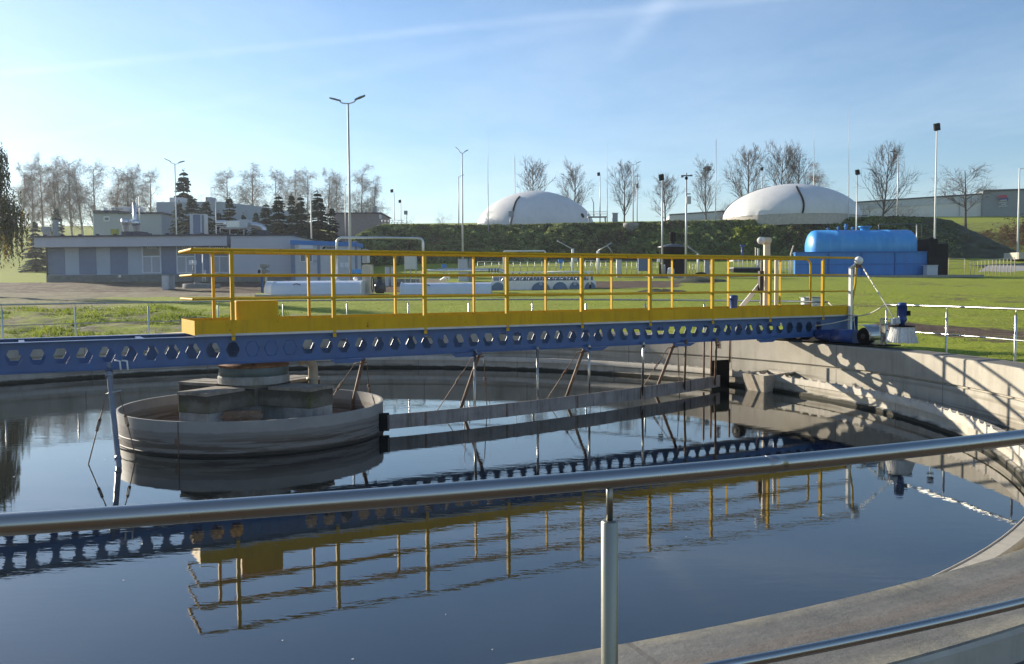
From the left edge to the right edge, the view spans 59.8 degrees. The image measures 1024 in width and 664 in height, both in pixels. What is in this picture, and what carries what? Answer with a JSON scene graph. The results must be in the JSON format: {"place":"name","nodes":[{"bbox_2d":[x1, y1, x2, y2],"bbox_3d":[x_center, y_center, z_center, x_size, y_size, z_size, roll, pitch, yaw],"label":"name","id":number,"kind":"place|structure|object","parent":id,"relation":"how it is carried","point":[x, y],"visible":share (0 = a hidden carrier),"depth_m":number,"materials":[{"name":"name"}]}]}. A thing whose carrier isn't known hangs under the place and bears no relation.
{"place":"outdoors","nodes":[
{"label":"outdoors","id":0,"kind":"place"},
{"bbox_2d":[0,368,1023,663],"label":"water","id":1,"kind":"structure","parent":0,"point":[516,580],"depth_m":7.97,"materials":[{"name":"blue liquid"}]},
{"bbox_2d":[0,216,1023,362],"bbox_3d":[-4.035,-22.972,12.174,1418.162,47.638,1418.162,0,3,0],"label":"ground","id":2,"kind":"structure","parent":0,"point":[16,287],"depth_m":44.56,"materials":[{"name":"plant"}]},
{"bbox_2d":[0,141,30,268],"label":"weeping willow","id":3,"kind":"object","parent":2,"relation":"on","point":[9,225],"visible":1,"depth_m":51.87,"materials":[{"name":"green plant"}]},
{"bbox_2d":[8,158,50,246],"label":"birch tree","id":4,"kind":"object","parent":2,"relation":"on","point":[38,216],"visible":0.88,"depth_m":148.86,"materials":[{"name":"brown plant"}]},
{"bbox_2d":[10,160,50,239],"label":"birch tree","id":5,"kind":"object","parent":2,"relation":"on","point":[23,188],"visible":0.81,"depth_m":149.10,"materials":[{"name":"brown plant"}]},
{"bbox_2d":[17,220,45,272],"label":"pale spruce","id":6,"kind":"object","parent":2,"relation":"on","point":[36,264],"visible":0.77,"depth_m":111.21,"materials":[{"name":"green plant"}]},
{"bbox_2d":[24,150,62,235],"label":"birch tree","id":7,"kind":"object","parent":2,"relation":"on","point":[41,187],"visible":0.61,"depth_m":151.33,"materials":[{"name":"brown plant"}]},
{"bbox_2d":[41,209,64,268],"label":"pale spruce","id":8,"kind":"object","parent":2,"relation":"on","point":[56,214],"visible":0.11,"depth_m":117.23,"materials":[{"name":"green plant"}]},
{"bbox_2d":[31,159,75,229],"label":"birch tree","id":9,"kind":"object","parent":2,"relation":"on","point":[51,193],"visible":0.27,"depth_m":153.81,"materials":[{"name":"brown plant"}]},
{"bbox_2d":[34,154,77,235],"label":"birch tree","id":10,"kind":"object","parent":2,"relation":"on","point":[58,197],"visible":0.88,"depth_m":148.90,"materials":[{"name":"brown plant"}]},
{"bbox_2d":[43,156,102,234],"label":"birch tree","id":11,"kind":"object","parent":2,"relation":"on","point":[74,184],"visible":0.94,"depth_m":148.52,"materials":[{"name":"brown plant"}]},
{"bbox_2d":[53,155,97,235],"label":"birch tree","id":12,"kind":"object","parent":2,"relation":"on","point":[71,224],"visible":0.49,"depth_m":151.31,"materials":[{"name":"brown plant"}]},
{"bbox_2d":[57,159,112,230],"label":"birch tree","id":13,"kind":"object","parent":2,"relation":"on","point":[93,180],"visible":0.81,"depth_m":148.78,"materials":[{"name":"brown plant"}]},
{"bbox_2d":[98,167,130,209],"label":"birch tree","id":14,"kind":"object","parent":2,"relation":"on","point":[111,199],"visible":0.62,"depth_m":152.80,"materials":[{"name":"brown plant"}]},
{"bbox_2d":[104,162,152,210],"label":"birch tree","id":15,"kind":"object","parent":2,"relation":"on","point":[135,179],"visible":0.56,"depth_m":150.79,"materials":[{"name":"brown plant"}]},
{"bbox_2d":[115,163,154,211],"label":"birch tree","id":16,"kind":"object","parent":2,"relation":"on","point":[133,196],"visible":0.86,"depth_m":150.05,"materials":[{"name":"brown plant"}]},
{"bbox_2d":[127,165,166,211],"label":"birch tree","id":17,"kind":"object","parent":2,"relation":"on","point":[150,182],"visible":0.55,"depth_m":154.94,"materials":[{"name":"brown plant"}]},
{"bbox_2d":[30,233,319,281],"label":"workshop building","id":18,"kind":"structure","parent":2,"relation":"on","point":[149,257],"depth_m":74.61,"materials":[{"name":"concrete"}]},
{"bbox_2d":[47,248,64,273],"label":"door panel","id":19,"kind":"structure","parent":18,"relation":"in","point":[56,256],"depth_m":75.71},
{"bbox_2d":[79,247,95,273],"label":"door panel","id":20,"kind":"structure","parent":18,"relation":"in","point":[87,255],"depth_m":75.71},
{"bbox_2d":[110,247,127,273],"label":"door panel","id":21,"kind":"structure","parent":18,"relation":"in","point":[118,255],"depth_m":75.71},
{"bbox_2d":[121,219,147,234],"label":"roof fan","id":22,"kind":"object","parent":18,"relation":"on","point":[125,223],"visible":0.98,"depth_m":79.08},
{"bbox_2d":[141,247,161,272],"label":"window","id":23,"kind":"structure","parent":18,"relation":"in","point":[151,256],"depth_m":75.69,"materials":[{"name":"white glass"}]},
{"bbox_2d":[176,246,195,272],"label":"window","id":24,"kind":"structure","parent":18,"relation":"in","point":[182,260],"depth_m":75.69,"materials":[{"name":"white glass"}]},
{"bbox_2d":[190,214,207,233],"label":"heat pump","id":25,"kind":"object","parent":18,"relation":"on","point":[198,223],"visible":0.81,"depth_m":78.66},
{"bbox_2d":[209,246,228,272],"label":"window","id":26,"kind":"structure","parent":18,"relation":"in","point":[221,261],"depth_m":75.71,"materials":[{"name":"white glass"}]},
{"bbox_2d":[215,219,269,234],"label":"air duct","id":27,"kind":"object","parent":18,"relation":"on","point":[243,224],"visible":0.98,"depth_m":78.65,"materials":[{"name":"metal"}]},
{"bbox_2d":[168,200,187,233],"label":"pale spruce","id":28,"kind":"object","parent":2,"relation":"on","point":[179,210],"visible":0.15,"depth_m":102.18,"materials":[{"name":"green plant"}]},
{"bbox_2d":[174,169,196,199],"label":"spruce tree","id":29,"kind":"object","parent":2,"relation":"on","point":[181,187],"visible":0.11,"depth_m":120.73,"materials":[{"name":"green plant"}]},
{"bbox_2d":[177,195,208,233],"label":"pale spruce","id":30,"kind":"object","parent":2,"relation":"on","point":[192,203],"visible":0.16,"depth_m":101.02,"materials":[{"name":"green plant"}]},
{"bbox_2d":[93,197,298,234],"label":"grey works building","id":31,"kind":"structure","parent":2,"relation":"on","point":[106,220],"depth_m":108.61,"materials":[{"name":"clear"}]},
{"bbox_2d":[183,282,219,288],"bbox_3d":[-20.870,-3.144,59.911,2.400,0.430,2.400,0,3,0],"label":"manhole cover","id":32,"kind":"object","parent":2,"relation":"on","point":[196,285],"visible":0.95,"depth_m":58.89,"materials":[{"name":"concrete"}]},
{"bbox_2d":[198,198,215,233],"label":"pale spruce","id":33,"kind":"object","parent":2,"relation":"on","point":[204,208],"visible":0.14,"depth_m":101.19,"materials":[{"name":"green plant"}]},
{"bbox_2d":[197,168,243,203],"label":"birch tree","id":34,"kind":"object","parent":2,"relation":"on","point":[222,185],"visible":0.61,"depth_m":148.65,"materials":[{"name":"brown plant"}]},
{"bbox_2d":[222,195,240,234],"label":"spruce tree","id":35,"kind":"object","parent":2,"relation":"on","point":[228,214],"visible":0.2,"depth_m":102.11,"materials":[{"name":"green plant"}]},
{"bbox_2d":[230,163,274,205],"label":"birch tree","id":36,"kind":"object","parent":2,"relation":"on","point":[252,202],"visible":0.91,"depth_m":147.53,"materials":[{"name":"brown plant"}]},
{"bbox_2d":[259,202,273,232],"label":"spruce tree","id":37,"kind":"object","parent":2,"relation":"on","point":[265,213],"visible":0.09,"depth_m":103.22,"materials":[{"name":"green plant"}]},
{"bbox_2d":[266,193,292,234],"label":"spruce tree","id":38,"kind":"object","parent":2,"relation":"on","point":[278,226],"visible":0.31,"depth_m":95.14,"materials":[{"name":"green plant"}]},
{"bbox_2d":[259,166,299,210],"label":"birch tree","id":39,"kind":"object","parent":2,"relation":"on","point":[279,185],"visible":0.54,"depth_m":148.59,"materials":[{"name":"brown plant"}]},
{"bbox_2d":[284,192,296,233],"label":"spruce tree","id":40,"kind":"object","parent":2,"relation":"on","point":[291,209],"visible":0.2,"depth_m":98.25,"materials":[{"name":"green plant"}]},
{"bbox_2d":[280,169,308,220],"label":"birch tree","id":41,"kind":"object","parent":2,"relation":"on","point":[291,186],"visible":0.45,"depth_m":151.79,"materials":[{"name":"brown plant"}]},
{"bbox_2d":[286,194,308,235],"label":"spruce tree","id":42,"kind":"object","parent":2,"relation":"on","point":[298,227],"visible":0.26,"depth_m":96.14,"materials":[{"name":"green plant"}]},
{"bbox_2d":[287,168,334,222],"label":"birch tree","id":43,"kind":"object","parent":2,"relation":"on","point":[307,188],"visible":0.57,"depth_m":148.34,"materials":[{"name":"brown plant"}]},
{"bbox_2d":[255,293,372,296],"bbox_3d":[-11.410,-2.170,51.954,6.026,0.112,4.000,0,3,0],"label":"concrete pad","id":44,"kind":"object","parent":2,"relation":"on","point":[257,295],"visible":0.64,"depth_m":49.96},
{"bbox_2d":[270,280,364,293],"bbox_3d":[-11.217,-2.471,51.828,5.364,1.024,2.020,0,3,0],"label":"channel cover","id":45,"kind":"object","parent":44,"relation":"on","point":[342,287],"visible":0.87,"depth_m":50.99,"materials":[{"name":"white paint"}]},
{"bbox_2d":[362,265,369,292],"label":"concrete pillar","id":46,"kind":"structure","parent":44,"relation":"on","point":[365,269],"depth_m":52.42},
{"bbox_2d":[336,236,423,282],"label":"pipe arch","id":47,"kind":"structure","parent":44,"relation":"on","point":[358,237],"depth_m":53.22,"materials":[{"name":"metal"}]},
{"bbox_2d":[302,190,335,240],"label":"spruce tree","id":48,"kind":"object","parent":2,"relation":"on","point":[318,226],"visible":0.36,"depth_m":94.13,"materials":[{"name":"green plant"}]},
{"bbox_2d":[290,240,362,280],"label":"portable office","id":49,"kind":"structure","parent":2,"relation":"on","point":[320,264],"depth_m":72.78,"materials":[{"name":"white paint"}]},
{"bbox_2d":[313,167,342,234],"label":"birch tree","id":50,"kind":"object","parent":2,"relation":"on","point":[330,196],"visible":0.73,"depth_m":151.25,"materials":[{"name":"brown plant"}]},
{"bbox_2d":[322,207,342,241],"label":"spruce tree","id":51,"kind":"object","parent":2,"relation":"on","point":[332,227],"visible":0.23,"depth_m":93.34,"materials":[{"name":"green plant"}]},
{"bbox_2d":[324,169,359,219],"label":"birch tree","id":52,"kind":"object","parent":2,"relation":"on","point":[336,195],"visible":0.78,"depth_m":150.48,"materials":[{"name":"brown plant"}]},
{"bbox_2d":[329,95,364,280],"bbox_3d":[-10.905,-9.133,59.595,2.362,13.256,0.400,0,3,0],"label":"lamp post","id":53,"kind":"object","parent":2,"relation":"on","point":[349,214],"visible":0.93,"depth_m":59.50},
{"bbox_2d":[335,164,383,211],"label":"birch tree","id":54,"kind":"object","parent":2,"relation":"on","point":[358,208],"visible":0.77,"depth_m":144.47,"materials":[{"name":"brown plant"}]},
{"bbox_2d":[334,206,390,241],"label":"building","id":55,"kind":"structure","parent":2,"relation":"on","point":[362,221],"depth_m":127.35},
{"bbox_2d":[360,176,389,213],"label":"birch tree","id":56,"kind":"object","parent":2,"relation":"on","point":[374,198],"visible":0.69,"depth_m":144.79,"materials":[{"name":"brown plant"}]},
{"bbox_2d":[371,277,385,292],"bbox_3d":[-7.819,-2.793,51.822,0.901,1.100,0.893,0,3,0],"label":"black pump","id":57,"kind":"object","parent":2,"relation":"on","point":[379,286],"visible":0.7,"depth_m":51.72,"materials":[{"name":"metal"}]},
{"bbox_2d":[405,256,416,282],"bbox_3d":[-6.588,-3.792,58.128,0.792,2.495,0.620,0,3,0],"label":"control box","id":58,"kind":"object","parent":2,"relation":"on","point":[410,263],"visible":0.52,"depth_m":57.83,"materials":[{"name":"metal"}]},
{"bbox_2d":[398,282,493,294],"bbox_3d":[-3.802,-2.445,51.832,5.433,0.928,2.020,0,3,0],"label":"channel cover","id":59,"kind":"object","parent":2,"relation":"on","point":[442,288],"visible":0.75,"depth_m":50.98,"materials":[{"name":"white paint"}]},
{"bbox_2d":[457,148,467,258],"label":"lamp post","id":60,"kind":"object","parent":2,"relation":"on","point":[462,203],"visible":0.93,"depth_m":87.40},
{"bbox_2d":[458,258,467,280],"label":"control box","id":61,"kind":"object","parent":2,"relation":"on","point":[462,263],"visible":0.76,"depth_m":73.80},
{"bbox_2d":[427,268,504,291],"bbox_3d":[-2.762,-3.141,54.910,4.913,1.554,0.262,0,3,0],"label":"insulated pipe","id":62,"kind":"object","parent":2,"relation":"on","point":[470,270],"visible":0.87,"depth_m":54.78,"materials":[{"name":"metal"}]},
{"bbox_2d":[0,331,1023,663],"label":"settling tank","id":63,"kind":"object","parent":2,"relation":"on","point":[956,395],"visible":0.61,"depth_m":13.27,"materials":[{"name":"concrete"}]},
{"bbox_2d":[116,389,382,456],"bbox_3d":[-3.884,1.542,13.480,3.860,0.955,3.860,0,3,0],"label":"inflow drum","id":64,"kind":"object","parent":63,"relation":"in","point":[157,426],"visible":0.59,"depth_m":11.86,"materials":[{"name":"grey metal"}]},
{"bbox_2d":[177,362,332,421],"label":"pier","id":65,"kind":"structure","parent":63,"relation":"on","point":[255,391],"depth_m":12.91,"materials":[{"name":"concrete"}]},
{"bbox_2d":[297,360,319,383],"bbox_3d":[-3.194,0.771,13.960,0.370,0.834,0.210,0,3,0],"label":"elbow pipe","id":66,"kind":"object","parent":65,"relation":"attached to","point":[312,378],"visible":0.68,"depth_m":13.89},
{"bbox_2d":[0,299,827,338],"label":"railing","id":67,"kind":"object","parent":63,"relation":"on","point":[148,321],"visible":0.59,"depth_m":23.66,"materials":[{"name":"silver metal"}]},
{"bbox_2d":[0,248,917,466],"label":"scraper bridge","id":68,"kind":"structure","parent":63,"relation":"on","point":[254,330],"depth_m":14.71,"materials":[{"name":"blue paint"}]},
{"bbox_2d":[740,237,777,327],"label":"hoist column","id":69,"kind":"structure","parent":68,"relation":"on","point":[762,285],"depth_m":19.77,"materials":[{"name":"metal"}]},
{"bbox_2d":[0,429,1023,663],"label":"foreground railing","id":70,"kind":"object","parent":63,"relation":"on","point":[92,518],"visible":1,"depth_m":1.91,"materials":[{"name":"silver metal"}]},
{"bbox_2d":[884,304,1023,361],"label":"side railing","id":71,"kind":"object","parent":63,"relation":"on","point":[1015,339],"visible":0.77,"depth_m":15.91,"materials":[{"name":"silver metal"}]},
{"bbox_2d":[0,293,1023,362],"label":"grass","id":72,"kind":"structure","parent":2,"relation":"on","point":[67,311],"depth_m":27.74,"materials":[{"name":"plant"}]},
{"bbox_2d":[478,191,592,225],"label":"gas dome","id":73,"kind":"structure","parent":2,"relation":"on","point":[535,207],"depth_m":128.91,"materials":[{"name":"fabric"}]},
{"bbox_2d":[516,157,555,191],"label":"bare poplar","id":74,"kind":"object","parent":2,"relation":"on","point":[533,173],"visible":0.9,"depth_m":149.06,"materials":[{"name":"brown plant"}]},
{"bbox_2d":[491,271,595,289],"bbox_3d":[2.054,-3.255,58.525,6.810,1.456,1.570,0,3,0],"label":"screw press housing","id":75,"kind":"object","parent":2,"relation":"on","point":[537,283],"visible":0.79,"depth_m":57.92,"materials":[{"name":"white paint"}]},
{"bbox_2d":[554,159,599,204],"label":"bare poplar","id":76,"kind":"object","parent":2,"relation":"on","point":[571,175],"visible":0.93,"depth_m":141.00,"materials":[{"name":"brown plant"}]},
{"bbox_2d":[603,159,640,221],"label":"bare poplar","id":77,"kind":"object","parent":2,"relation":"on","point":[624,208],"visible":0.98,"depth_m":138.11,"materials":[{"name":"brown plant"}]},
{"bbox_2d":[658,174,663,277],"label":"lamp post","id":78,"kind":"object","parent":2,"relation":"on","point":[661,177],"visible":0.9,"depth_m":77.59,"materials":[{"name":"grey metal"}]},
{"bbox_2d":[641,172,689,219],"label":"bare poplar","id":79,"kind":"object","parent":2,"relation":"on","point":[665,184],"visible":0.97,"depth_m":139.36,"materials":[{"name":"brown plant"}]},
{"bbox_2d":[645,276,697,277],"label":"concrete plinth","id":80,"kind":"structure","parent":2,"relation":"on","point":[674,276],"depth_m":77.86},
{"bbox_2d":[657,232,687,273],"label":"black round tank","id":81,"kind":"object","parent":80,"relation":"on","point":[678,264],"visible":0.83,"depth_m":79.81,"materials":[{"name":"plastic"}]},
{"bbox_2d":[681,173,691,277],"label":"camera mast","id":82,"kind":"object","parent":2,"relation":"on","point":[687,199],"visible":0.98,"depth_m":75.53,"materials":[{"name":"grey metal"}]},
{"bbox_2d":[666,277,729,282],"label":"soil heap","id":83,"kind":"object","parent":2,"relation":"on","point":[697,279],"visible":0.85,"depth_m":67.05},
{"bbox_2d":[690,153,725,220],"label":"bare poplar","id":84,"kind":"object","parent":2,"relation":"on","point":[704,179],"visible":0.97,"depth_m":148.91,"materials":[{"name":"brown plant"}]},
{"bbox_2d":[726,267,759,271],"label":"sunken basin","id":85,"kind":"object","parent":2,"relation":"on","point":[744,269],"visible":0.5,"depth_m":87.81,"materials":[{"name":"concrete"}]},
{"bbox_2d":[721,142,773,197],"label":"bare poplar","id":86,"kind":"object","parent":2,"relation":"on","point":[744,155],"visible":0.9,"depth_m":154.38,"materials":[{"name":"brown plant"}]},
{"bbox_2d":[755,138,806,186],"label":"bare poplar","id":87,"kind":"object","parent":2,"relation":"on","point":[778,157],"visible":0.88,"depth_m":153.63,"materials":[{"name":"brown plant"}]},
{"bbox_2d":[722,184,861,224],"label":"gas dome","id":88,"kind":"structure","parent":2,"relation":"on","point":[782,204],"depth_m":113.96,"materials":[{"name":"fabric"}]},
{"bbox_2d":[772,142,822,184],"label":"bare poplar","id":89,"kind":"object","parent":2,"relation":"on","point":[798,163],"visible":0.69,"depth_m":153.84,"materials":[{"name":"brown plant"}]},
{"bbox_2d":[800,162,840,190],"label":"birch tree","id":90,"kind":"object","parent":2,"relation":"on","point":[818,179],"visible":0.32,"depth_m":158.26,"materials":[{"name":"brown plant"}]},
{"bbox_2d":[698,275,983,277],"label":"concrete slab","id":91,"kind":"structure","parent":2,"relation":"on","point":[915,276],"depth_m":80.86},
{"bbox_2d":[793,251,927,274],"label":"blue basin","id":92,"kind":"object","parent":91,"relation":"on","point":[893,262],"visible":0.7,"depth_m":83.78,"materials":[{"name":"paint"}]},
{"bbox_2d":[805,223,921,251],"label":"storage tank","id":93,"kind":"object","parent":92,"relation":"in","point":[864,238],"visible":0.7,"depth_m":83.81,"materials":[{"name":"metal"}]},
{"bbox_2d":[922,265,938,274],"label":"meter box","id":94,"kind":"object","parent":91,"relation":"on","point":[930,269],"visible":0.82,"depth_m":82.63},
{"bbox_2d":[917,237,947,274],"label":"black cabinet","id":95,"kind":"object","parent":91,"relation":"on","point":[937,253],"visible":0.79,"depth_m":83.38,"materials":[{"name":"plastic"}]},
{"bbox_2d":[933,123,940,238],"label":"lamp post","id":96,"kind":"object","parent":91,"relation":"on","point":[936,127],"visible":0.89,"depth_m":86.29,"materials":[{"name":"metal"}]},
{"bbox_2d":[664,189,1023,220],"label":"warehouse","id":97,"kind":"structure","parent":2,"relation":"on","point":[987,206],"depth_m":200.25,"materials":[{"name":"metal"}]},
{"bbox_2d":[856,140,922,215],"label":"bare poplar","id":98,"kind":"object","parent":2,"relation":"on","point":[891,162],"visible":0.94,"depth_m":143.44,"materials":[{"name":"brown plant"}]},
{"bbox_2d":[927,161,999,227],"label":"bare tree","id":99,"kind":"object","parent":2,"relation":"on","point":[958,187],"visible":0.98,"depth_m":144.55,"materials":[{"name":"brown plant"}]},
{"bbox_2d":[970,258,1014,274],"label":"ramp railing","id":100,"kind":"object","parent":2,"relation":"on","point":[992,266],"visible":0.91,"depth_m":84.78,"materials":[{"name":"metal"}]},
{"bbox_2d":[969,252,1023,271],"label":"concrete ramp","id":101,"kind":"structure","parent":2,"relation":"on","point":[1018,256],"depth_m":91.72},
{"bbox_2d":[984,224,1021,247],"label":"brown shrub","id":102,"kind":"object","parent":2,"relation":"on","point":[1005,229],"visible":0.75,"depth_m":120.65,"materials":[{"name":"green plant"}]},
{"bbox_2d":[994,231,1023,250],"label":"brown shrub","id":103,"kind":"object","parent":2,"relation":"on","point":[1020,242],"visible":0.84,"depth_m":116.18,"materials":[{"name":"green plant"}]},
{"bbox_2d":[1017,167,1023,251],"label":"lamp post","id":104,"kind":"object","parent":2,"relation":"on","point":[1018,212],"visible":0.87,"depth_m":99.38,"materials":[{"name":"metal"}]},
{"bbox_2d":[0,0,1023,332],"label":"sky","id":105,"kind":"structure","parent":0,"point":[210,86],"materials":[{"name":"blue"}]},
{"bbox_2d":[352,216,1016,266],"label":"embankment","id":106,"kind":"structure","parent":0,"point":[974,244],"depth_m":108.82,"materials":[{"name":"plant"}]},
{"bbox_2d":[352,215,962,268],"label":"bank ivy","id":107,"kind":"object","parent":106,"relation":"on","point":[484,242],"visible":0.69,"depth_m":112.04,"materials":[{"name":"plant"}]},
{"bbox_2d":[384,215,958,261],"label":"bank dead growth","id":108,"kind":"object","parent":106,"relation":"on","point":[616,234],"visible":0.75,"depth_m":111.61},
{"bbox_2d":[728,225,761,253],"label":"leafy shrub","id":109,"kind":"object","parent":106,"relation":"on","point":[743,240],"visible":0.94,"depth_m":110.97,"materials":[{"name":"green plant"}]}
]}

